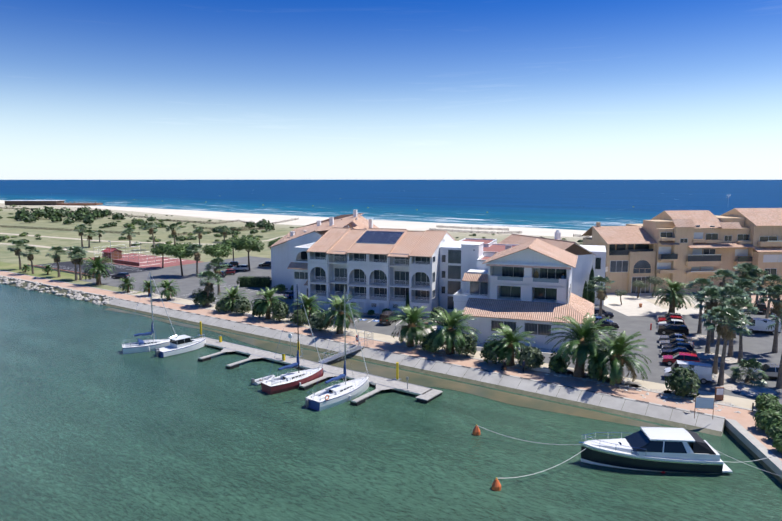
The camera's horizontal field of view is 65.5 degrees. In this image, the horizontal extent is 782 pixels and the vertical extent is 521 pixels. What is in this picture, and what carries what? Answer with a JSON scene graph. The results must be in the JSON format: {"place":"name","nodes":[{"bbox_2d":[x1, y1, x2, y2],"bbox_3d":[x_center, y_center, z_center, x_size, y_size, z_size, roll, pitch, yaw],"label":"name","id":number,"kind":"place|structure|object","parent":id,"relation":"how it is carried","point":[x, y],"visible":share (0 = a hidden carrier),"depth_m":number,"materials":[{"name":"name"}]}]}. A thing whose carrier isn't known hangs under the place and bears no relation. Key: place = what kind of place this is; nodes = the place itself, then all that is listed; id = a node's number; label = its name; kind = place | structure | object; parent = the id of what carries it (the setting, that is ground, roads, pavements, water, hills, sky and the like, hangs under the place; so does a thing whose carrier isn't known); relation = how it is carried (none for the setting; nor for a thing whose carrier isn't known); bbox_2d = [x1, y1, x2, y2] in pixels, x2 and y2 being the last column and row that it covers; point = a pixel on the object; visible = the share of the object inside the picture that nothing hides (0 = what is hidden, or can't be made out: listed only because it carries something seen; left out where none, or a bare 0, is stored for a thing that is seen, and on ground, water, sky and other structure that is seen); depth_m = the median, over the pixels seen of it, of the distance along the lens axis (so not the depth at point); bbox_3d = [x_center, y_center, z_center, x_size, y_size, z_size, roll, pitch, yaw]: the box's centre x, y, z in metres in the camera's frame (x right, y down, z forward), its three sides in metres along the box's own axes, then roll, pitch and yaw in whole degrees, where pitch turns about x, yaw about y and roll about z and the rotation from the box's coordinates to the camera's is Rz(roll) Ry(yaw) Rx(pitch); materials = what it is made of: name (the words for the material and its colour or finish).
{"place":"outdoors","nodes":[
{"label":"outdoors","id":0,"kind":"place"},
{"bbox_2d":[0,200,591,237],"bbox_3d":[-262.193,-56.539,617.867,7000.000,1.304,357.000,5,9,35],"label":"beach sand","id":1,"kind":"structure","parent":0,"point":[308,220],"depth_m":366.93,"materials":[{"name":"sand"}]},
{"bbox_2d":[0,277,724,436],"bbox_3d":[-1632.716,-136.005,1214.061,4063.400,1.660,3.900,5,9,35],"label":"quay revetment","id":2,"kind":"object","parent":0,"point":[706,424],"visible":0.73,"depth_m":79.77,"materials":[{"name":"concrete"}]},
{"bbox_2d":[0,203,751,293],"bbox_3d":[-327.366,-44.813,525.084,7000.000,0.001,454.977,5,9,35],"label":"ground","id":3,"kind":"structure","parent":0,"point":[8,256],"depth_m":273.50,"materials":[{"name":"sand"}]},
{"bbox_2d":[15,208,30,220],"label":"bush","id":4,"kind":"object","parent":3,"relation":"on","point":[20,214],"visible":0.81,"depth_m":369.18,"materials":[{"name":"green plant"}]},
{"bbox_2d":[0,262,94,281],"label":"lawn grass","id":5,"kind":"structure","parent":3,"relation":"on","point":[38,272],"depth_m":162.90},
{"bbox_2d":[7,240,26,269],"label":"washingtonia palm","id":6,"kind":"object","parent":5,"relation":"on","point":[17,247],"visible":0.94,"depth_m":168.57,"materials":[{"name":"green plant"}]},
{"bbox_2d":[19,246,39,273],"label":"washingtonia palm","id":7,"kind":"object","parent":5,"relation":"on","point":[30,255],"visible":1,"depth_m":160.86,"materials":[{"name":"green plant"}]},
{"bbox_2d":[45,246,67,276],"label":"washingtonia palm","id":8,"kind":"object","parent":5,"relation":"on","point":[55,257],"visible":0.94,"depth_m":155.42,"materials":[{"name":"green plant"}]},
{"bbox_2d":[65,245,87,279],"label":"washingtonia palm","id":9,"kind":"object","parent":5,"relation":"on","point":[75,261],"visible":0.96,"depth_m":150.82,"materials":[{"name":"green plant"}]},
{"bbox_2d":[67,250,86,279],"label":"washingtonia palm","id":10,"kind":"object","parent":5,"relation":"on","point":[79,263],"visible":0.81,"depth_m":152.19,"materials":[{"name":"green plant"}]},
{"bbox_2d":[40,207,60,218],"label":"bush","id":11,"kind":"object","parent":3,"relation":"on","point":[48,213],"visible":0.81,"depth_m":382.53,"materials":[{"name":"green plant"}]},
{"bbox_2d":[5,200,102,204],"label":"beach club","id":12,"kind":"object","parent":3,"relation":"on","point":[34,202],"visible":1,"depth_m":592.16,"materials":[{"name":"brown wood"}]},
{"bbox_2d":[81,256,116,284],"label":"palm tree","id":13,"kind":"object","parent":3,"relation":"on","point":[98,270],"visible":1,"depth_m":144.31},
{"bbox_2d":[102,247,122,258],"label":"building","id":14,"kind":"structure","parent":3,"relation":"on","point":[113,253],"depth_m":192.56,"materials":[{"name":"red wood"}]},
{"bbox_2d":[0,233,284,252],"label":"sand path","id":15,"kind":"structure","parent":3,"relation":"on","point":[101,240],"depth_m":246.89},
{"bbox_2d":[85,243,202,268],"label":"sports court","id":16,"kind":"object","parent":3,"relation":"on","point":[142,261],"visible":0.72,"depth_m":186.70,"materials":[{"name":"red"}]},
{"bbox_2d":[0,207,588,237],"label":"dune fences","id":17,"kind":"object","parent":3,"relation":"on","point":[477,228],"visible":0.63,"depth_m":305.06,"materials":[{"name":"brown wood"}]},
{"bbox_2d":[386,304,439,346],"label":"palm tree","id":18,"kind":"object","parent":3,"relation":"on","point":[411,329],"visible":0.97,"depth_m":90.32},
{"bbox_2d":[482,322,535,365],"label":"palm tree","id":19,"kind":"object","parent":3,"relation":"on","point":[510,343],"visible":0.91,"depth_m":81.19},
{"bbox_2d":[545,312,621,377],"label":"palm tree","id":20,"kind":"object","parent":3,"relation":"on","point":[581,334],"visible":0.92,"depth_m":76.46,"materials":[{"name":"plant"}]},
{"bbox_2d":[582,208,781,293],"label":"ochre apartments","id":21,"kind":"structure","parent":3,"relation":"on","point":[683,246],"depth_m":134.22,"materials":[{"name":"beige"}]},
{"bbox_2d":[755,394,781,411],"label":"ball shrub","id":22,"kind":"object","parent":3,"relation":"on","point":[762,400],"visible":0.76,"depth_m":64.68,"materials":[{"name":"green plant"}]},
{"bbox_2d":[0,270,759,418],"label":"promenade paving","id":23,"kind":"structure","parent":0,"point":[592,386],"depth_m":87.32,"materials":[{"name":"concrete"}]},
{"bbox_2d":[306,312,331,329],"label":"shrub","id":24,"kind":"object","parent":23,"relation":"on","point":[315,322],"visible":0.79,"depth_m":100.01,"materials":[{"name":"green plant"}]},
{"bbox_2d":[318,330,372,363],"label":"gangway ramp","id":25,"kind":"structure","parent":23,"relation":"on","point":[341,354],"depth_m":88.68,"materials":[{"name":"silver metal"}]},
{"bbox_2d":[421,326,446,351],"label":"shrub","id":26,"kind":"object","parent":23,"relation":"on","point":[425,344],"visible":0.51,"depth_m":87.69,"materials":[{"name":"green plant"}]},
{"bbox_2d":[0,180,781,520],"bbox_3d":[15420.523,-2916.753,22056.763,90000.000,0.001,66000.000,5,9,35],"label":"sea water","id":27,"kind":"structure","parent":0,"point":[96,424],"depth_m":64.35,"materials":[{"name":"liquid"}]},
{"bbox_2d":[122,272,175,353],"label":"white sailboat","id":28,"kind":"object","parent":27,"relation":"on","point":[140,345],"visible":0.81,"depth_m":92.94,"materials":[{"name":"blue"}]},
{"bbox_2d":[155,335,205,357],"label":"cabin motorboat","id":29,"kind":"object","parent":27,"relation":"on","point":[180,344],"visible":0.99,"depth_m":91.85,"materials":[{"name":"white"}]},
{"bbox_2d":[261,284,322,394],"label":"sailboat","id":30,"kind":"object","parent":27,"relation":"on","point":[286,382],"visible":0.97,"depth_m":76.56,"materials":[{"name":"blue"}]},
{"bbox_2d":[196,321,442,405],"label":"floating dock","id":31,"kind":"object","parent":27,"relation":"on","point":[423,394],"visible":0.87,"depth_m":81.57,"materials":[{"name":"concrete"}]},
{"bbox_2d":[305,287,368,410],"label":"white sailboat","id":32,"kind":"object","parent":27,"relation":"on","point":[334,395],"visible":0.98,"depth_m":71.88,"materials":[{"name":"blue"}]},
{"bbox_2d":[472,425,779,490],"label":"mooring lines","id":33,"kind":"object","parent":27,"relation":"on","point":[496,485],"visible":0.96,"depth_m":54.55,"materials":[{"name":"orange"}]},
{"bbox_2d":[579,427,732,473],"bbox_3d":[23.903,16.989,55.907,13.050,4.485,3.969,1,8,5],"label":"motor yacht","id":34,"kind":"object","parent":27,"relation":"on","point":[666,449],"visible":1,"depth_m":54.41,"materials":[{"name":"white"}]},
{"bbox_2d":[0,0,781,179],"label":"sky","id":35,"kind":"structure","parent":0,"point":[90,89],"materials":[{"name":"blue"}]},
{"bbox_2d":[104,308,698,433],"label":"mudflat sand","id":36,"kind":"structure","parent":0,"point":[431,381],"depth_m":78.95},
{"bbox_2d":[37,256,781,403],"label":"parking asphalt","id":37,"kind":"structure","parent":0,"point":[758,345],"depth_m":105.70,"materials":[{"name":"asphalt"}]},
{"bbox_2d":[150,243,169,267],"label":"tree","id":38,"kind":"object","parent":37,"relation":"on","point":[158,249],"visible":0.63,"depth_m":171.33,"materials":[{"name":"green plant"}]},
{"bbox_2d":[163,242,195,275],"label":"tree","id":39,"kind":"object","parent":37,"relation":"on","point":[176,250],"visible":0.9,"depth_m":156.23,"materials":[{"name":"green plant"}]},
{"bbox_2d":[184,243,205,276],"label":"washingtonia palm","id":40,"kind":"object","parent":37,"relation":"on","point":[196,256],"visible":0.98,"depth_m":156.65,"materials":[{"name":"green plant"}]},
{"bbox_2d":[203,257,229,294],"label":"washingtonia palm","id":41,"kind":"object","parent":37,"relation":"on","point":[215,262],"visible":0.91,"depth_m":131.32,"materials":[{"name":"green plant"}]},
{"bbox_2d":[202,242,232,267],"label":"tree","id":42,"kind":"object","parent":37,"relation":"on","point":[218,250],"visible":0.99,"depth_m":159.82,"materials":[{"name":"green plant"}]},
{"bbox_2d":[231,236,264,270],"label":"tree","id":43,"kind":"object","parent":37,"relation":"on","point":[246,243],"visible":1,"depth_m":165.47,"materials":[{"name":"green plant"}]},
{"bbox_2d":[236,276,271,286],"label":"hedge","id":44,"kind":"object","parent":37,"relation":"on","point":[254,281],"visible":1,"depth_m":142.08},
{"bbox_2d":[269,210,377,302],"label":"hotel west wing","id":45,"kind":"structure","parent":37,"relation":"on","point":[289,265],"depth_m":138.97,"materials":[{"name":"paint"}]},
{"bbox_2d":[306,227,455,316],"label":"hotel building","id":46,"kind":"structure","parent":37,"relation":"on","point":[377,270],"depth_m":115.44,"materials":[{"name":"white"}]},
{"bbox_2d":[379,311,396,324],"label":"black car","id":47,"kind":"object","parent":37,"relation":"on","point":[384,316],"visible":0.77,"depth_m":104.84,"materials":[{"name":"black"}]},
{"bbox_2d":[108,241,753,418],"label":"street furniture","id":48,"kind":"object","parent":37,"relation":"on","point":[703,403],"visible":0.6,"depth_m":69.05,"materials":[{"name":"brown"}]},
{"bbox_2d":[439,238,533,328],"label":"building","id":49,"kind":"structure","parent":37,"relation":"on","point":[463,274],"depth_m":113.49,"materials":[{"name":"white"}]},
{"bbox_2d":[462,238,593,349],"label":"building","id":50,"kind":"structure","parent":37,"relation":"on","point":[517,274],"depth_m":94.51,"materials":[{"name":"paint"}]},
{"bbox_2d":[588,268,594,302],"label":"cypress","id":51,"kind":"object","parent":37,"relation":"on","point":[591,296],"visible":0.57,"depth_m":117.66,"materials":[{"name":"green plant"}]},
{"bbox_2d":[580,245,605,304],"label":"white hotel block","id":52,"kind":"structure","parent":37,"relation":"on","point":[598,261],"depth_m":121.23,"materials":[{"name":"white"}]},
{"bbox_2d":[585,275,614,315],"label":"washingtonia palm","id":53,"kind":"object","parent":37,"relation":"on","point":[601,294],"visible":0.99,"depth_m":106.65,"materials":[{"name":"green plant"}]},
{"bbox_2d":[594,319,618,329],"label":"car","id":54,"kind":"object","parent":37,"relation":"on","point":[608,323],"visible":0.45,"depth_m":102.16,"materials":[{"name":"black"}]},
{"bbox_2d":[658,319,684,326],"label":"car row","id":55,"kind":"object","parent":37,"relation":"on","point":[669,322],"visible":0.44,"depth_m":102.32,"materials":[{"name":"white"}]},
{"bbox_2d":[658,323,688,335],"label":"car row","id":56,"kind":"object","parent":37,"relation":"on","point":[683,329],"visible":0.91,"depth_m":98.02,"materials":[{"name":"black"}]},
{"bbox_2d":[659,333,691,341],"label":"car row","id":57,"kind":"object","parent":37,"relation":"on","point":[672,336],"visible":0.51,"depth_m":93.16,"materials":[{"name":"silver"}]},
{"bbox_2d":[659,338,693,347],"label":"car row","id":58,"kind":"object","parent":37,"relation":"on","point":[663,342],"visible":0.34,"depth_m":90.52,"materials":[{"name":"silver"}]},
{"bbox_2d":[662,342,693,349],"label":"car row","id":59,"kind":"object","parent":37,"relation":"on","point":[676,344],"visible":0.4,"depth_m":87.88,"materials":[{"name":"black"}]},
{"bbox_2d":[660,346,696,354],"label":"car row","id":60,"kind":"object","parent":37,"relation":"on","point":[674,350],"visible":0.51,"depth_m":85.75,"materials":[{"name":"black"}]},
{"bbox_2d":[662,352,699,365],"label":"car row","id":61,"kind":"object","parent":37,"relation":"on","point":[669,360],"visible":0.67,"depth_m":81.79,"materials":[{"name":"red"}]},
{"bbox_2d":[664,360,712,383],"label":"van","id":62,"kind":"object","parent":37,"relation":"on","point":[704,372],"visible":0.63,"depth_m":75.06,"materials":[{"name":"white"}]},
{"bbox_2d":[683,277,717,332],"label":"washingtonia palm","id":63,"kind":"object","parent":37,"relation":"on","point":[702,281],"visible":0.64,"depth_m":99.32,"materials":[{"name":"green plant"}]},
{"bbox_2d":[694,286,728,342],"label":"washingtonia palm","id":64,"kind":"object","parent":37,"relation":"on","point":[712,333],"visible":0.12,"depth_m":93.65,"materials":[{"name":"green plant"}]},
{"bbox_2d":[708,269,742,305],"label":"washingtonia palm","id":65,"kind":"object","parent":37,"relation":"on","point":[725,273],"visible":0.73,"depth_m":111.60,"materials":[{"name":"green plant"}]},
{"bbox_2d":[705,306,752,385],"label":"washingtonia palm","id":66,"kind":"object","parent":37,"relation":"on","point":[728,329],"visible":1,"depth_m":73.71,"materials":[{"name":"green plant"}]},
{"bbox_2d":[704,284,753,356],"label":"washingtonia palm","id":67,"kind":"object","parent":37,"relation":"on","point":[738,291],"visible":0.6,"depth_m":86.10,"materials":[{"name":"green plant"}]},
{"bbox_2d":[726,278,760,336],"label":"washingtonia palm","id":68,"kind":"object","parent":37,"relation":"on","point":[743,283],"visible":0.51,"depth_m":94.46,"materials":[{"name":"green plant"}]},
{"bbox_2d":[730,357,768,386],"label":"dwarf palm","id":69,"kind":"object","parent":37,"relation":"on","point":[751,364],"visible":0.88,"depth_m":75.10,"materials":[{"name":"green plant"}]},
{"bbox_2d":[742,318,780,334],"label":"white van","id":70,"kind":"object","parent":37,"relation":"on","point":[760,324],"visible":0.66,"depth_m":99.21,"materials":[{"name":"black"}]},
{"bbox_2d":[749,364,779,379],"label":"van","id":71,"kind":"object","parent":37,"relation":"on","point":[770,370],"visible":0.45,"depth_m":76.35,"materials":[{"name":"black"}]},
{"bbox_2d":[755,273,781,318],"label":"washingtonia palm","id":72,"kind":"object","parent":37,"relation":"on","point":[777,278],"visible":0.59,"depth_m":99.88,"materials":[{"name":"green plant"}]},
{"bbox_2d":[757,284,781,352],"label":"washingtonia palm","id":73,"kind":"object","parent":37,"relation":"on","point":[775,290],"visible":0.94,"depth_m":87.19,"materials":[{"name":"green plant"}]},
{"bbox_2d":[766,308,781,388],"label":"washingtonia palm","id":74,"kind":"object","parent":37,"relation":"on","point":[779,381],"visible":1,"depth_m":73.17,"materials":[{"name":"green plant"}]},
{"bbox_2d":[133,292,757,409],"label":"planting strip soil","id":75,"kind":"structure","parent":0,"point":[742,402],"depth_m":86.57,"materials":[{"name":"soil"}]},
{"bbox_2d":[215,285,249,312],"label":"palm tree","id":76,"kind":"object","parent":75,"relation":"on","point":[231,294],"visible":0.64,"depth_m":115.18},
{"bbox_2d":[233,296,251,314],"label":"shrub","id":77,"kind":"object","parent":75,"relation":"on","point":[240,304],"visible":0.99,"depth_m":112.09,"materials":[{"name":"green plant"}]},
{"bbox_2d":[250,287,284,318],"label":"palm tree","id":78,"kind":"object","parent":75,"relation":"on","point":[266,306],"visible":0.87,"depth_m":108.26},
{"bbox_2d":[270,300,290,321],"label":"shrub","id":79,"kind":"object","parent":75,"relation":"on","point":[280,311],"visible":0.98,"depth_m":106.51,"materials":[{"name":"green plant"}]},
{"bbox_2d":[289,309,307,324],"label":"shrub","id":80,"kind":"object","parent":75,"relation":"on","point":[302,317],"visible":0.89,"depth_m":103.71,"materials":[{"name":"green plant"}]},
{"bbox_2d":[289,293,324,320],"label":"palm tree","id":81,"kind":"object","parent":75,"relation":"on","point":[308,304],"visible":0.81,"depth_m":107.69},
{"bbox_2d":[316,294,362,333],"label":"palm tree","id":82,"kind":"object","parent":75,"relation":"on","point":[338,319],"visible":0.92,"depth_m":97.66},
{"bbox_2d":[122,291,776,412],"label":"pebble beds","id":83,"kind":"object","parent":75,"relation":"on","point":[735,387],"visible":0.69,"depth_m":76.15,"materials":[{"name":"gravel"}]},
{"bbox_2d":[118,276,135,292],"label":"palm tree","id":84,"kind":"object","parent":83,"relation":"on","point":[126,284],"visible":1,"depth_m":134.89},
{"bbox_2d":[154,279,179,299],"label":"palm tree","id":85,"kind":"object","parent":83,"relation":"on","point":[167,287],"visible":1,"depth_m":126.37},
{"bbox_2d":[192,288,215,305],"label":"shrub","id":86,"kind":"object","parent":83,"relation":"on","point":[200,298],"visible":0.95,"depth_m":119.86,"materials":[{"name":"green plant"}]},
{"bbox_2d":[198,270,225,306],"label":"washingtonia palm","id":87,"kind":"object","parent":83,"relation":"on","point":[209,286],"visible":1,"depth_m":119.70,"materials":[{"name":"green plant"}]},
{"bbox_2d":[215,298,233,311],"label":"shrub","id":88,"kind":"object","parent":83,"relation":"on","point":[224,306],"visible":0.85,"depth_m":113.96,"materials":[{"name":"green plant"}]},
{"bbox_2d":[425,308,481,354],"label":"palm tree","id":89,"kind":"object","parent":83,"relation":"on","point":[449,334],"visible":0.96,"depth_m":86.47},
{"bbox_2d":[454,333,476,355],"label":"shrub","id":90,"kind":"object","parent":83,"relation":"on","point":[470,346],"visible":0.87,"depth_m":85.25,"materials":[{"name":"green plant"}]},
{"bbox_2d":[480,339,505,363],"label":"shrub","id":91,"kind":"object","parent":83,"relation":"on","point":[486,352],"visible":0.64,"depth_m":82.00,"materials":[{"name":"green plant"}]},
{"bbox_2d":[518,345,544,368],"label":"shrub","id":92,"kind":"object","parent":83,"relation":"on","point":[532,356],"visible":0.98,"depth_m":79.47,"materials":[{"name":"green plant"}]},
{"bbox_2d":[548,349,570,372],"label":"shrub","id":93,"kind":"object","parent":83,"relation":"on","point":[558,365],"visible":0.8,"depth_m":78.39,"materials":[{"name":"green plant"}]},
{"bbox_2d":[585,363,608,379],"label":"shrub","id":94,"kind":"object","parent":83,"relation":"on","point":[589,370],"visible":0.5,"depth_m":75.35,"materials":[{"name":"green plant"}]},
{"bbox_2d":[581,331,650,385],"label":"palm tree","id":95,"kind":"object","parent":83,"relation":"on","point":[614,351],"visible":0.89,"depth_m":73.69,"materials":[{"name":"plant"}]},
{"bbox_2d":[665,365,700,397],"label":"shrub","id":96,"kind":"object","parent":83,"relation":"on","point":[684,380],"visible":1,"depth_m":69.39,"materials":[{"name":"green plant"}]},
{"bbox_2d":[691,287,729,353],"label":"washingtonia palm","id":97,"kind":"object","parent":83,"relation":"on","point":[708,305],"visible":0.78,"depth_m":87.62,"materials":[{"name":"green plant"}]},
{"bbox_2d":[701,305,746,373],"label":"washingtonia palm","id":98,"kind":"object","parent":83,"relation":"on","point":[707,316],"visible":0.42,"depth_m":77.67,"materials":[{"name":"green plant"}]},
{"bbox_2d":[722,297,759,363],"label":"washingtonia palm","id":99,"kind":"object","parent":83,"relation":"on","point":[738,301],"visible":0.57,"depth_m":82.94,"materials":[{"name":"green plant"}]},
{"bbox_2d":[314,309,588,356],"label":"hotel forecourt paving","id":100,"kind":"structure","parent":0,"point":[482,344],"depth_m":103.52,"materials":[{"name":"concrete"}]},
{"bbox_2d":[498,230,595,296],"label":"tiled hotel block","id":101,"kind":"structure","parent":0,"point":[581,271],"depth_m":117.92,"materials":[{"name":"paint"}]},
{"bbox_2d":[604,292,781,315],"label":"plaza paving","id":102,"kind":"structure","parent":0,"point":[629,306],"depth_m":121.58,"materials":[{"name":"concrete"}]},
{"bbox_2d":[650,277,694,312],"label":"palm tree","id":103,"kind":"object","parent":102,"relation":"on","point":[674,299],"visible":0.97,"depth_m":112.00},
{"bbox_2d":[734,262,762,309],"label":"washingtonia palm","id":104,"kind":"object","parent":102,"relation":"on","point":[746,264],"visible":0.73,"depth_m":117.15,"materials":[{"name":"green plant"}]},
{"bbox_2d":[745,269,771,300],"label":"washingtonia palm","id":105,"kind":"object","parent":102,"relation":"on","point":[758,272],"visible":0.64,"depth_m":116.02,"materials":[{"name":"green plant"}]},
{"bbox_2d":[722,407,781,483],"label":"quay","id":106,"kind":"structure","parent":0,"point":[741,429],"depth_m":59.38,"materials":[{"name":"concrete"}]},
{"bbox_2d":[753,408,781,431],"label":"ball shrub","id":107,"kind":"object","parent":106,"relation":"on","point":[764,419],"visible":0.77,"depth_m":60.10,"materials":[{"name":"green plant"}]},
{"bbox_2d":[765,423,781,439],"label":"ball shrub","id":108,"kind":"object","parent":106,"relation":"on","point":[774,429],"visible":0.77,"depth_m":58.09,"materials":[{"name":"green plant"}]},
{"bbox_2d":[772,433,781,451],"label":"ball shrub","id":109,"kind":"object","parent":106,"relation":"on","point":[778,444],"visible":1,"depth_m":55.67,"materials":[{"name":"green plant"}]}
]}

